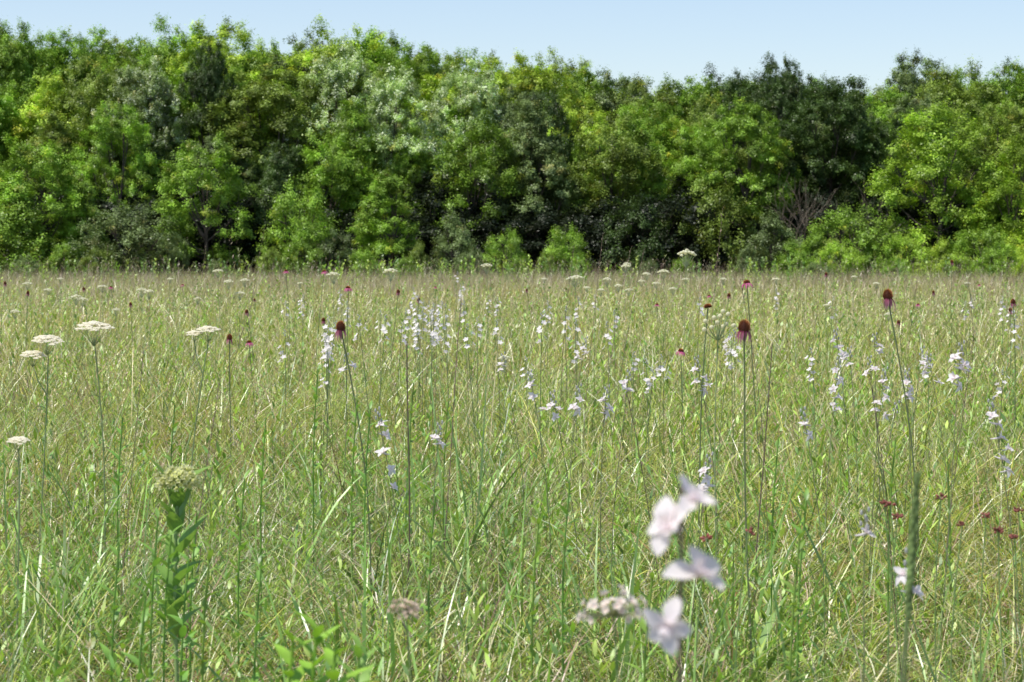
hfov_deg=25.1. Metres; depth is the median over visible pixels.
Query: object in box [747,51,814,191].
tree
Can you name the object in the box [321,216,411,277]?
shrub
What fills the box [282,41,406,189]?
tree
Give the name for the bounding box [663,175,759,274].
shrub
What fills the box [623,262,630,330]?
yarrow
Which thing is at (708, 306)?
coneflower
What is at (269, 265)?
shrub
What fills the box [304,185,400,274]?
shrub
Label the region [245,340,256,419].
coneflower
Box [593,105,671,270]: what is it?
tree
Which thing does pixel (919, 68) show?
tree
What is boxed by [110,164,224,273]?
shrub
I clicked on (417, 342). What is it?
larkspur
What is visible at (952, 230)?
shrub
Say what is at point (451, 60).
tree
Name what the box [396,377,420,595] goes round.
leafy plant
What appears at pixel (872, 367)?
larkspur
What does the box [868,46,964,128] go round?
tree
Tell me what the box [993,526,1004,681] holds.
wild garlic
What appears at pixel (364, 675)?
leafy plant
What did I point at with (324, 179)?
tree
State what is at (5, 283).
coneflower
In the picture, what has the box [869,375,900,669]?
dry stalk
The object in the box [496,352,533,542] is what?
larkspur
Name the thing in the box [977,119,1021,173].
tree
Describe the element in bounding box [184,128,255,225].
tree
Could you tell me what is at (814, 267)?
shrub
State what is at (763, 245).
shrub
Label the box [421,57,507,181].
tree
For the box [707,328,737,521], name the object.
larkspur
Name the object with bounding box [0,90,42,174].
tree
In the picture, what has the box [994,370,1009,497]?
larkspur
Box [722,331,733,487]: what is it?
larkspur
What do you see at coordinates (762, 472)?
dry stalk
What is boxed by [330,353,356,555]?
larkspur
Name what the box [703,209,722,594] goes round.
dry stalk
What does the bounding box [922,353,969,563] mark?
larkspur
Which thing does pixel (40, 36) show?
tree
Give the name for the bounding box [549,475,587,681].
leafy plant
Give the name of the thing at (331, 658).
leafy plant
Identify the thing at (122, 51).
tree
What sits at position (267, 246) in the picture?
shrub
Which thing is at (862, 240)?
shrub
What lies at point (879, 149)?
tree
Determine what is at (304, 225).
shrub
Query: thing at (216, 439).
dry stalk
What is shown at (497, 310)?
larkspur
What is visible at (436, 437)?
larkspur
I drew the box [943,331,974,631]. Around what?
dry stalk
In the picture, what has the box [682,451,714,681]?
larkspur
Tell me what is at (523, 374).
larkspur
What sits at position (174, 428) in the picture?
leafy plant
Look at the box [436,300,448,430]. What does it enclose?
larkspur
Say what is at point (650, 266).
shrub
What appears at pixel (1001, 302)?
larkspur
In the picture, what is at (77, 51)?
tree
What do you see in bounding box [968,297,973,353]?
larkspur
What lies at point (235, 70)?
tree
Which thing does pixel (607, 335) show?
larkspur
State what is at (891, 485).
leafy plant
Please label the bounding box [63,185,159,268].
shrub
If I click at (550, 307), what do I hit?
larkspur
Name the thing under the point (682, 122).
tree
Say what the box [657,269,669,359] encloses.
yarrow
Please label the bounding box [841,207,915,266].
shrub
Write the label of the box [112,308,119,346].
yarrow
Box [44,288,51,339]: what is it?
yarrow
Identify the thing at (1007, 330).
larkspur
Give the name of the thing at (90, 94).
tree
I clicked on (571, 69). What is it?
tree
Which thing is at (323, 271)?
coneflower
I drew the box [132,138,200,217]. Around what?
tree
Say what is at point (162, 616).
leafy plant
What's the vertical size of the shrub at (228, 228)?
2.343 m
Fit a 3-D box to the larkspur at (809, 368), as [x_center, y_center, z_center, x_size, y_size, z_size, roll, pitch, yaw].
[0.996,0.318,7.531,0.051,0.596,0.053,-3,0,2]
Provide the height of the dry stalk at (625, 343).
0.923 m
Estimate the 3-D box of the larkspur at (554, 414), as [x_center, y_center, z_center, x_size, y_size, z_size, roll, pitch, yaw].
[0.129,0.408,4.853,0.114,0.617,0.098,0,2,0]
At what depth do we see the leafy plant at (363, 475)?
4.61 m
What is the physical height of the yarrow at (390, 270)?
0.829 m
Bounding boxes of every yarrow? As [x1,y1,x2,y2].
[1,436,41,681]
[10,310,20,378]
[18,335,64,606]
[22,282,31,346]
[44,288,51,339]
[70,294,81,384]
[75,321,121,582]
[77,297,87,371]
[97,285,107,291]
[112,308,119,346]
[136,288,146,388]
[143,290,153,363]
[184,326,220,604]
[212,269,222,344]
[224,280,233,325]
[235,291,244,373]
[240,278,249,287]
[326,272,340,284]
[383,268,397,374]
[481,263,492,344]
[498,355,510,491]
[566,275,582,372]
[575,584,648,681]
[597,288,604,379]
[603,277,610,375]
[614,284,622,367]
[621,264,630,355]
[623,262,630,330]
[625,288,632,333]
[642,272,650,333]
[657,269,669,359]
[668,287,676,343]
[677,249,696,412]
[719,278,726,332]
[772,278,780,317]
[884,312,892,385]
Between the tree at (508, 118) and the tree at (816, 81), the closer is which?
the tree at (508, 118)
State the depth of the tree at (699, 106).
73.50 m
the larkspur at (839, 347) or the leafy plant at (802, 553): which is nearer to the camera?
the leafy plant at (802, 553)
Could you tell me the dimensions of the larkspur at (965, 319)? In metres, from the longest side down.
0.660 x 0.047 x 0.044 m
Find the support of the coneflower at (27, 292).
on the ground at (612, 659)
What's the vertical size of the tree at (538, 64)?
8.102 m
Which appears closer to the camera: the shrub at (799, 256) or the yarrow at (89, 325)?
the yarrow at (89, 325)
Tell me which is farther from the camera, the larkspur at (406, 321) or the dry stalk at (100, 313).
the dry stalk at (100, 313)
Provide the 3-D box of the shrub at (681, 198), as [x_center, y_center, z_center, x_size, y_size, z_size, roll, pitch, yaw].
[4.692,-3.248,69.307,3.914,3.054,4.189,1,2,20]
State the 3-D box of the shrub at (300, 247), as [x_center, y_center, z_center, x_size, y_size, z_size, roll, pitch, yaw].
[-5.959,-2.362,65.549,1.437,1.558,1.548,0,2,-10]
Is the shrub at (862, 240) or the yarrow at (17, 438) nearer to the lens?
the yarrow at (17, 438)
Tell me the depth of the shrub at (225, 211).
67.99 m
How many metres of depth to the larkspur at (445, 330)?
11.76 m
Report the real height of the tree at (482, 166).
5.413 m
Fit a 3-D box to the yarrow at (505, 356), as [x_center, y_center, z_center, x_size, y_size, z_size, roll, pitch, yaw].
[-0.022,0.338,7.019,0.039,0.593,0.040,-1,2,-24]
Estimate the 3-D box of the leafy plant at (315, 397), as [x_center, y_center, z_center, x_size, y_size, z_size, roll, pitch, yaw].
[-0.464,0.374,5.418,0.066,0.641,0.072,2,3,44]
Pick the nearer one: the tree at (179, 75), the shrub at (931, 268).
the shrub at (931, 268)
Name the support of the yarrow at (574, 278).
on the ground at (612, 659)
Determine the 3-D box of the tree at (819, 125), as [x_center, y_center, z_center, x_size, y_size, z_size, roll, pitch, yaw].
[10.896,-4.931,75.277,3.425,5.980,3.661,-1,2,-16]
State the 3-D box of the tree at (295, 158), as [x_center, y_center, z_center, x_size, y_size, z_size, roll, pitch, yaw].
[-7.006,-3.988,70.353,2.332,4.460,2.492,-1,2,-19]
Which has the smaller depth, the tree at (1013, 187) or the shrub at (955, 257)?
the shrub at (955, 257)
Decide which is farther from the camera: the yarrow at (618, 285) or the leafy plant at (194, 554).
the yarrow at (618, 285)
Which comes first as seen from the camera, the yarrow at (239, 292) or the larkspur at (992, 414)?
the larkspur at (992, 414)
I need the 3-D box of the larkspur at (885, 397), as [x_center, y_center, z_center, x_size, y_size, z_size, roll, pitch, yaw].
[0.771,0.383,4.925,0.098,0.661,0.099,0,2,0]
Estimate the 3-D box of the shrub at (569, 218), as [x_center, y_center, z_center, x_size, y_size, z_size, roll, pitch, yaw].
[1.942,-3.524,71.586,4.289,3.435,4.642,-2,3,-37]
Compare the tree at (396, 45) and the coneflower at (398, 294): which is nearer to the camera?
the coneflower at (398, 294)
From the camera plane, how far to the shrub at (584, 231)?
68.62 m
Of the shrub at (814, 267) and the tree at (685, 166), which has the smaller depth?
the shrub at (814, 267)
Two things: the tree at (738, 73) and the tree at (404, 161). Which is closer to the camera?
the tree at (404, 161)
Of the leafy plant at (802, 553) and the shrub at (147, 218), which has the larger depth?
the shrub at (147, 218)
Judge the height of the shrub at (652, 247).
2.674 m
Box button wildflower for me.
[702,309,735,627]
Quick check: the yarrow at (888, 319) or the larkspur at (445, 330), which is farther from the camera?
the yarrow at (888, 319)
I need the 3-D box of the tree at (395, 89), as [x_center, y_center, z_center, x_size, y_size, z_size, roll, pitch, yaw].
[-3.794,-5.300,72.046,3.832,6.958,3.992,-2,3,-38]
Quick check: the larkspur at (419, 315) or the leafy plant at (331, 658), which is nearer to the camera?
the leafy plant at (331, 658)
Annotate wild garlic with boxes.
[387,597,423,681]
[695,533,712,681]
[735,526,755,681]
[879,499,900,681]
[884,501,902,677]
[887,512,903,681]
[935,492,946,680]
[950,521,964,681]
[980,512,990,681]
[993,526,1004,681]
[1008,534,1023,678]
[1013,507,1023,594]
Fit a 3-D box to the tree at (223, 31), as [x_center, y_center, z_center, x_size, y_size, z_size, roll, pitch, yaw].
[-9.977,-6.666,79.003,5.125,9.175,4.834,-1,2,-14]
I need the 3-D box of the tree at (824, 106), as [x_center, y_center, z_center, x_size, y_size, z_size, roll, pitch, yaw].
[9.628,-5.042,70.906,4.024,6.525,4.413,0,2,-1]
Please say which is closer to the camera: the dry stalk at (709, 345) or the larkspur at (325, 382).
the dry stalk at (709, 345)
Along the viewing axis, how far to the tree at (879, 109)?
77.10 m
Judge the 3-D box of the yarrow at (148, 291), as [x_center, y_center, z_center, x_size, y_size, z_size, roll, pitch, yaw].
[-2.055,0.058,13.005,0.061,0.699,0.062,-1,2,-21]
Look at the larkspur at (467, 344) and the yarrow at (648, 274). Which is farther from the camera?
the yarrow at (648, 274)
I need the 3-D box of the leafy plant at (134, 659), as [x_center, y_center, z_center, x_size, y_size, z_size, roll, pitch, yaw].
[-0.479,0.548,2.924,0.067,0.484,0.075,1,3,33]
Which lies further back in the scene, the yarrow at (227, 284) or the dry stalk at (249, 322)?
the yarrow at (227, 284)
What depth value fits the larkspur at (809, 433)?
4.30 m
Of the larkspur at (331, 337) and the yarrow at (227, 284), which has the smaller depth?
the larkspur at (331, 337)
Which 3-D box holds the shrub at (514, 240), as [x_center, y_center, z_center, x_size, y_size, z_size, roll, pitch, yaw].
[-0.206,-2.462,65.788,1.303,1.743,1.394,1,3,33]
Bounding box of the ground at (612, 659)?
[6,269,1020,680]
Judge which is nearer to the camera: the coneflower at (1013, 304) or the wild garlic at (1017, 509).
the wild garlic at (1017, 509)
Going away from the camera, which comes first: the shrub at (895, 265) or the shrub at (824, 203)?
the shrub at (895, 265)
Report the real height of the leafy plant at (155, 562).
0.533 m
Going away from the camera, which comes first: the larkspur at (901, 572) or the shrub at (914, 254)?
the larkspur at (901, 572)
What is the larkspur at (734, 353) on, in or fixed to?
on the ground at (612, 659)
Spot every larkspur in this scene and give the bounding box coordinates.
[277,329,291,471]
[281,300,291,403]
[297,295,304,385]
[318,354,330,510]
[320,336,332,480]
[321,328,333,481]
[322,315,334,476]
[322,321,337,470]
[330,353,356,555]
[343,301,350,386]
[353,314,370,460]
[374,406,417,681]
[375,311,385,434]
[378,314,389,414]
[395,321,407,424]
[404,308,412,421]
[406,301,412,388]
[407,420,445,666]
[410,289,417,358]
[411,319,422,433]
[412,295,422,400]
[412,305,422,407]
[415,309,428,490]
[417,302,427,393]
[424,317,435,419]
[425,308,439,469]
[426,319,438,455]
[429,303,435,345]
[432,316,441,451]
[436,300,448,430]
[441,303,449,386]
[441,314,450,418]
[459,299,468,425]
[463,323,476,467]
[476,317,482,459]
[485,295,491,365]
[492,319,503,446]
[494,297,501,372]
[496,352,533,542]
[520,356,532,485]
[524,369,569,676]
[536,311,546,489]
[543,300,551,385]
[543,308,551,383]
[544,383,584,637]
[546,389,593,651]
[560,306,570,440]
[563,336,589,520]
[567,318,581,477]
[574,298,582,389]
[582,384,613,645]
[591,295,598,356]
[593,367,633,628]
[602,321,612,443]
[613,309,619,417]
[631,351,639,479]
[640,358,653,485]
[642,365,658,500]
[643,475,723,681]
[655,354,665,479]
[659,361,670,475]
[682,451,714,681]
[690,355,734,570]
[696,296,703,384]
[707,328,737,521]
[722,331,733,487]
[729,339,740,465]
[774,288,779,384]
[798,406,848,667]
[805,347,818,464]
[812,355,843,615]
[828,297,838,412]
[830,328,860,580]
[840,346,870,562]
[854,366,891,622]
[854,506,875,681]
[858,400,899,638]
[862,332,894,575]
[862,355,897,620]
[893,547,923,681]
[896,346,928,530]
[896,368,933,574]
[919,352,934,471]
[920,340,971,676]
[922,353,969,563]
[961,301,969,406]
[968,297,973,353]
[986,396,1022,680]
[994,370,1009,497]
[998,297,1005,379]
[1003,307,1014,402]
[1008,314,1021,438]
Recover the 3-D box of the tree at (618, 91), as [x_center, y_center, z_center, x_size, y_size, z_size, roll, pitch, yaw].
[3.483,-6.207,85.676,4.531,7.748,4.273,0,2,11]
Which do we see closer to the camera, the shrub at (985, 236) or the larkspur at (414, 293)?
the larkspur at (414, 293)
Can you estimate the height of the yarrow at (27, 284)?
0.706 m
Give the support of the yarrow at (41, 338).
on the ground at (612, 659)
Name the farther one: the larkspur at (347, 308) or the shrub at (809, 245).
the shrub at (809, 245)
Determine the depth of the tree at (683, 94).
76.94 m
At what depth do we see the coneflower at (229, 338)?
8.01 m
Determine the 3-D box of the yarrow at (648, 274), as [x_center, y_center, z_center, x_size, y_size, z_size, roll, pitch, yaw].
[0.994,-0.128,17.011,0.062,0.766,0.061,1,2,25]
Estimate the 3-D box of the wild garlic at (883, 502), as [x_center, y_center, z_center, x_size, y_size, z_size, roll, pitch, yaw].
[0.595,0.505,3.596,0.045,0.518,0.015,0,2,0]
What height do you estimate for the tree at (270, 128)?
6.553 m
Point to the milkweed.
(174, 480)
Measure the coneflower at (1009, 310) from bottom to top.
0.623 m
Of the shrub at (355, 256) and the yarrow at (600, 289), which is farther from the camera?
the shrub at (355, 256)
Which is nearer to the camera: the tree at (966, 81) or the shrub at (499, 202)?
the shrub at (499, 202)
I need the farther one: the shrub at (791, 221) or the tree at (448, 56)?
the tree at (448, 56)
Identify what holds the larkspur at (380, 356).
on the ground at (612, 659)
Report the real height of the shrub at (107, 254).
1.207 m
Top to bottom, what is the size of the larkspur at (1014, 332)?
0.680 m
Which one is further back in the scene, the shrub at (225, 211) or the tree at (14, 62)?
the tree at (14, 62)
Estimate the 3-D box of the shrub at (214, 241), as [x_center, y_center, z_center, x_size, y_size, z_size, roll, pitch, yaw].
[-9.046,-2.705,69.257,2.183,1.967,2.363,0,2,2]
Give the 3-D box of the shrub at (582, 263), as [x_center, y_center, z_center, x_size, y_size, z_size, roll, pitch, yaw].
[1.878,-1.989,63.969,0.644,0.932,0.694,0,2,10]
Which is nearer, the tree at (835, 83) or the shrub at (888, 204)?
the shrub at (888, 204)
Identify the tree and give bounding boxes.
[0,16,59,125]
[0,19,67,79]
[0,72,104,275]
[0,77,67,183]
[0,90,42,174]
[0,137,96,273]
[6,30,91,125]
[16,24,127,157]
[20,53,157,185]
[21,109,98,277]
[49,173,135,276]
[67,55,186,181]
[68,100,164,220]
[74,31,141,162]
[74,38,133,73]
[86,12,206,278]
[91,55,192,201]
[129,63,208,192]
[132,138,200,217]
[144,26,215,267]
[148,130,265,274]
[157,15,269,111]
[158,42,226,82]
[161,47,259,181]
[174,37,243,269]
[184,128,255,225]
[191,54,342,195]
[216,15,285,84]
[221,79,292,187]
[222,28,297,118]
[236,25,347,144]
[239,75,342,187]
[245,139,317,279]
[245,149,305,269]
[254,46,305,69]
[270,13,409,147]
[277,58,404,179]
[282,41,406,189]
[289,128,376,262]
[291,37,335,67]
[306,95,396,234]
[330,25,409,277]
[332,25,432,102]
[345,165,445,274]
[347,63,450,209]
[356,41,465,113]
[368,92,433,183]
[368,123,434,231]
[396,45,497,117]
[398,72,480,176]
[410,48,461,73]
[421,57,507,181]
[423,101,502,194]
[425,104,528,255]
[427,148,499,229]
[439,47,480,271]
[449,47,506,109]
[454,47,553,111]
[472,79,564,158]
[476,96,556,224]
[483,97,589,274]
[493,46,606,162]
[508,60,561,275]
[516,87,576,243]
[537,99,577,172]
[546,55,612,130]
[551,63,625,135]
[552,111,670,275]
[552,142,622,222]
[569,65,652,143]
[569,109,634,273]
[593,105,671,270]
[595,72,632,275]
[607,76,698,145]
[612,94,694,192]
[638,116,700,194]
[648,71,724,147]
[660,117,743,212]
[663,92,765,194]
[673,80,722,116]
[679,61,755,121]
[682,94,805,236]
[713,75,762,273]
[715,67,805,145]
[725,136,811,229]
[740,51,831,141]
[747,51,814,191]
[762,70,883,224]
[773,129,856,218]
[783,74,824,97]
[791,76,847,122]
[811,100,877,159]
[821,90,883,226]
[834,74,881,127]
[835,107,929,217]
[850,82,897,108]
[863,98,1022,266]
[864,78,929,143]
[867,111,931,197]
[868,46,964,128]
[880,89,958,183]
[886,57,976,116]
[901,54,1013,154]
[902,153,966,219]
[925,71,1002,120]
[946,100,1023,221]
[947,126,1023,204]
[950,76,1023,143]
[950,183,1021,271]
[960,132,1023,266]
[967,56,1023,163]
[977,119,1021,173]
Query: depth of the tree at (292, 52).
85.71 m
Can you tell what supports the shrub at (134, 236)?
on the ground at (612, 659)
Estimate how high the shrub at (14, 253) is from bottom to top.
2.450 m
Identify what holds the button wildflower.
on the ground at (612, 659)
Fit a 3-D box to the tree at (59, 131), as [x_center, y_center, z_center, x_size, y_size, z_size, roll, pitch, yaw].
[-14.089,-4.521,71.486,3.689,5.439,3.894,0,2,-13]
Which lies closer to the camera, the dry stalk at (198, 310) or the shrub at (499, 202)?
the dry stalk at (198, 310)
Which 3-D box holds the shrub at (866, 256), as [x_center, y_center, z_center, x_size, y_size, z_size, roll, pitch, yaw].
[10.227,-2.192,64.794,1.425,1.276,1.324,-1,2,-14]
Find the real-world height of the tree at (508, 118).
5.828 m
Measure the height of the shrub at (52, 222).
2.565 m
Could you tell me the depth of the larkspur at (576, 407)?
4.81 m
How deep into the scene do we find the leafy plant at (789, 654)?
3.12 m
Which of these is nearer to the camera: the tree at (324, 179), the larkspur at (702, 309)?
the larkspur at (702, 309)
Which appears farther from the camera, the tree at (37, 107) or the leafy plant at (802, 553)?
the tree at (37, 107)
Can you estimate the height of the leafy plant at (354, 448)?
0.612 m
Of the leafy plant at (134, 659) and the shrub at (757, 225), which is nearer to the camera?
the leafy plant at (134, 659)
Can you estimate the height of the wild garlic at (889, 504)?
0.516 m
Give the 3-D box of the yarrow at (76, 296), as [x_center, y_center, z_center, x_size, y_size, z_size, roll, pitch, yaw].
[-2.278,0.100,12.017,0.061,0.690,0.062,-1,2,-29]
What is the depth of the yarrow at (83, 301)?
13.00 m
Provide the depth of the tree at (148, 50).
78.00 m
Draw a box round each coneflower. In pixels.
[0,281,6,346]
[25,291,29,366]
[129,302,132,359]
[226,334,232,490]
[244,309,258,397]
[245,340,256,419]
[283,270,289,362]
[314,270,326,383]
[325,321,432,637]
[344,286,352,363]
[389,289,400,382]
[665,303,750,560]
[675,349,686,472]
[682,319,794,681]
[717,293,730,384]
[742,279,760,489]
[874,288,979,652]
[895,320,901,379]
[912,303,920,369]
[932,290,935,352]
[950,260,953,344]
[1008,308,1011,398]
[1010,299,1015,426]
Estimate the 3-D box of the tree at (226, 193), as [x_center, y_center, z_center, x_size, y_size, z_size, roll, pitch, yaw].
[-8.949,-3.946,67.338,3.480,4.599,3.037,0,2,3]
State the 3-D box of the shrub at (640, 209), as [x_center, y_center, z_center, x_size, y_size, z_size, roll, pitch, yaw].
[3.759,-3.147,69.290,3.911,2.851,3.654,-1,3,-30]
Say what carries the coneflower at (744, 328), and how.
on the ground at (612, 659)
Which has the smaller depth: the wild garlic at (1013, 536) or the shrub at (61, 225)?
the wild garlic at (1013, 536)
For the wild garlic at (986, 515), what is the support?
on the ground at (612, 659)
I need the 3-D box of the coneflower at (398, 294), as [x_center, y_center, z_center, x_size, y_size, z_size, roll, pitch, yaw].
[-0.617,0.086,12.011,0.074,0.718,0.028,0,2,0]
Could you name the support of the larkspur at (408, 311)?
on the ground at (612, 659)
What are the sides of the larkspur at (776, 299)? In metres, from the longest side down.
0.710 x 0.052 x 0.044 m
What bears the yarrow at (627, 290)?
on the ground at (612, 659)
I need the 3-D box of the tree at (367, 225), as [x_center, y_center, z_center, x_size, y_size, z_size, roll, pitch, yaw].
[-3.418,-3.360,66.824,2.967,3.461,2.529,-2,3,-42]
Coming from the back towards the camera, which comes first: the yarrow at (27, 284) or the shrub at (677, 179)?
the shrub at (677, 179)
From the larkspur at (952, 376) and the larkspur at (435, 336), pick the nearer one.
the larkspur at (952, 376)
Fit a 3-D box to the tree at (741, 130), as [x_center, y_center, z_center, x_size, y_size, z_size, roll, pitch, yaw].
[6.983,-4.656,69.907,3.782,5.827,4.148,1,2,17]
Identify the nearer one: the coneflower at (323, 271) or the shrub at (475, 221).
the coneflower at (323, 271)
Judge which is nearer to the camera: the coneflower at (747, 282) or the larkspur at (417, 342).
the coneflower at (747, 282)
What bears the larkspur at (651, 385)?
on the ground at (612, 659)
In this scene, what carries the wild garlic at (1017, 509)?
on the ground at (612, 659)
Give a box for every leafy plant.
[35,617,75,681]
[92,536,135,681]
[102,413,132,635]
[121,582,158,681]
[131,507,173,681]
[145,524,182,681]
[160,552,202,681]
[161,400,185,562]
[166,508,207,681]
[185,538,222,681]
[220,467,257,680]
[234,547,275,681]
[244,629,320,681]
[246,412,276,650]
[284,611,341,681]
[298,364,329,584]
[312,625,373,681]
[338,632,381,681]
[340,395,363,636]
[349,400,377,559]
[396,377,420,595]
[408,489,446,681]
[428,397,457,620]
[511,504,553,681]
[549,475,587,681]
[623,572,662,681]
[754,433,788,675]
[771,530,815,681]
[773,488,821,681]
[872,436,908,678]
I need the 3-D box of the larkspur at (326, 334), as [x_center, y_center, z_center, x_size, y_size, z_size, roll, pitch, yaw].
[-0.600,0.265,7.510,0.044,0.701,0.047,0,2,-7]
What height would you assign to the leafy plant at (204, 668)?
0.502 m
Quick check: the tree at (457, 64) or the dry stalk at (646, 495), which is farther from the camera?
the tree at (457, 64)
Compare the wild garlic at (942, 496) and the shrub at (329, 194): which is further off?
the shrub at (329, 194)
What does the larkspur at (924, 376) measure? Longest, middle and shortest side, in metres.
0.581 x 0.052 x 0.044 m
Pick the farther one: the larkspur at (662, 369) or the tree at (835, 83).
the tree at (835, 83)
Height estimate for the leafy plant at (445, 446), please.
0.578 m
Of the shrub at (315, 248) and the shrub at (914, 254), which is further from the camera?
the shrub at (315, 248)
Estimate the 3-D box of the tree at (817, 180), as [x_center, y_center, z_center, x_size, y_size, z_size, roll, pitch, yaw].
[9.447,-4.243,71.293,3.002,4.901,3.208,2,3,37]
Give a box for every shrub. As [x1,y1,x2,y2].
[0,166,67,271]
[0,185,55,276]
[0,203,70,269]
[0,223,49,270]
[10,253,41,280]
[23,177,119,267]
[29,195,111,274]
[40,239,88,277]
[47,210,146,274]
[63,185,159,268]
[65,199,183,277]
[77,245,122,276]
[94,193,188,275]
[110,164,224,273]
[134,153,247,273]
[143,214,226,275]
[154,232,190,278]
[162,182,293,274]
[177,227,245,276]
[207,258,228,278]
[208,208,302,276]
[220,196,327,276]
[240,174,349,277]
[251,245,285,277]
[253,175,337,272]
[259,186,349,273]
[280,232,327,276]
[288,222,341,276]
[293,201,402,274]
[302,224,356,277]
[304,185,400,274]
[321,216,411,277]
[334,191,436,268]
[340,208,423,271]
[346,248,382,276]
[386,218,455,274]
[387,169,523,273]
[392,253,416,276]
[395,179,500,277]
[401,239,432,277]
[412,165,563,245]
[426,197,506,259]
[429,207,484,277]
[432,215,521,274]
[452,209,544,278]
[453,246,485,280]
[481,225,527,276]
[490,179,569,273]
[491,220,545,277]
[505,199,610,277]
[508,254,527,282]
[532,251,557,278]
[534,184,615,274]
[540,201,636,276]
[541,222,593,276]
[569,255,589,275]
[576,194,668,275]
[582,189,699,275]
[599,196,678,273]
[605,183,730,276]
[636,257,659,281]
[652,207,743,272]
[655,185,752,271]
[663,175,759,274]
[664,156,756,248]
[669,255,694,277]
[688,209,760,276]
[715,227,776,276]
[726,173,837,269]
[727,243,762,277]
[742,207,816,277]
[745,217,813,274]
[754,181,869,271]
[757,216,827,272]
[762,171,836,249]
[774,239,812,279]
[779,227,834,275]
[784,187,915,274]
[798,199,900,278]
[798,260,834,280]
[813,236,863,278]
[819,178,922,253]
[832,169,950,250]
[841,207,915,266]
[853,242,895,279]
[870,193,945,276]
[872,231,940,275]
[879,255,913,281]
[883,193,986,270]
[906,261,945,282]
[909,231,978,269]
[912,236,957,277]
[922,189,967,276]
[937,252,976,279]
[940,219,1007,279]
[944,185,1022,264]
[970,239,1023,279]
[996,234,1023,276]
[1001,210,1023,267]
[1008,250,1023,279]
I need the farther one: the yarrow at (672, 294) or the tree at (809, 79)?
the tree at (809, 79)
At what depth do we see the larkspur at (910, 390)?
5.11 m
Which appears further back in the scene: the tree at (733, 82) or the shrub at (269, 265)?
the tree at (733, 82)
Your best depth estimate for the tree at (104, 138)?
70.34 m
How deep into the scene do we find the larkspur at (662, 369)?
7.50 m
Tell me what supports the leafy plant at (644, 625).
on the ground at (612, 659)
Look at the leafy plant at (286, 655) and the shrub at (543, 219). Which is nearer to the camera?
the leafy plant at (286, 655)
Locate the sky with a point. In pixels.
(864, 38)
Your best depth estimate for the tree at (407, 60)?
76.25 m
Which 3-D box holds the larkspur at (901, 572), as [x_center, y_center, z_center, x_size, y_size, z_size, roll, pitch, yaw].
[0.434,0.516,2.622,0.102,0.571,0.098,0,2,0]
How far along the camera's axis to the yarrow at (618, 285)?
15.01 m
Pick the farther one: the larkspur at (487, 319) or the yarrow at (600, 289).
the yarrow at (600, 289)
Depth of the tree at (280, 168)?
68.07 m
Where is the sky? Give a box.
[0,0,1023,102]
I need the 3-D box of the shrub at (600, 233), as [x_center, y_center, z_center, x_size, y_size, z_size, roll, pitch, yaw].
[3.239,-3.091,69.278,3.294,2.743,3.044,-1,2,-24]
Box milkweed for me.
[149,457,213,681]
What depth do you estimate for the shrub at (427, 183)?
69.81 m
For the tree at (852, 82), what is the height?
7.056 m
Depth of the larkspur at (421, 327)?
11.81 m
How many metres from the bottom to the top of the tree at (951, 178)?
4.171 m
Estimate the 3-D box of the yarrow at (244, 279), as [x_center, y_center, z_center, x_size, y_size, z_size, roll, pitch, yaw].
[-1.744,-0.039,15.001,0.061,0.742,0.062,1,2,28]
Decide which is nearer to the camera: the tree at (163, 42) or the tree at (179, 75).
the tree at (179, 75)
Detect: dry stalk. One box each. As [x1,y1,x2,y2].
[94,245,107,394]
[119,350,143,645]
[185,378,220,670]
[190,245,205,401]
[192,283,258,629]
[243,225,265,427]
[405,338,409,629]
[440,300,461,614]
[560,244,574,441]
[582,233,603,498]
[599,250,630,461]
[610,249,644,468]
[626,387,671,678]
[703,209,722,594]
[740,281,768,572]
[754,344,772,616]
[801,278,822,463]
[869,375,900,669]
[906,242,923,385]
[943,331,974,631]
[964,257,975,384]
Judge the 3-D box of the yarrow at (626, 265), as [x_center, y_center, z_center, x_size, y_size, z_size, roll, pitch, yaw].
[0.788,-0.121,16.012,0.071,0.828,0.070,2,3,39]
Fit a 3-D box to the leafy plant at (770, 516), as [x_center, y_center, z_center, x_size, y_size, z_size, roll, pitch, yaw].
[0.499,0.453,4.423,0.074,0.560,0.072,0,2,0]
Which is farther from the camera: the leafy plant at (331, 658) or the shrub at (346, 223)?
the shrub at (346, 223)
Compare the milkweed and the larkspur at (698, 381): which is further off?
the larkspur at (698, 381)
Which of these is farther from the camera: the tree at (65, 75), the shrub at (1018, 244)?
the tree at (65, 75)
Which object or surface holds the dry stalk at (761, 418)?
on the ground at (612, 659)
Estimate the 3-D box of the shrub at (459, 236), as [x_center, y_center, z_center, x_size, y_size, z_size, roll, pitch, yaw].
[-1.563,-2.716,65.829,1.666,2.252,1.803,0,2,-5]
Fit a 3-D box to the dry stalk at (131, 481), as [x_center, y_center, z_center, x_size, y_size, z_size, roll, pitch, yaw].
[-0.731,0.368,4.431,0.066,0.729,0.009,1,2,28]
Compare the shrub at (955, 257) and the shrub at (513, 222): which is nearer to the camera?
the shrub at (955, 257)
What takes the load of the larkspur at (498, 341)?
on the ground at (612, 659)
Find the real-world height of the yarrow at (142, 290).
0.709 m
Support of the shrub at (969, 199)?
on the ground at (612, 659)
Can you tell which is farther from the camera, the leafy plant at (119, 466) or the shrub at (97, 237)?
the shrub at (97, 237)
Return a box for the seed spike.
[903,471,920,681]
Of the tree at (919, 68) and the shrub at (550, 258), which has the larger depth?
the tree at (919, 68)
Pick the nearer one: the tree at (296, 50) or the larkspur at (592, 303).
the larkspur at (592, 303)

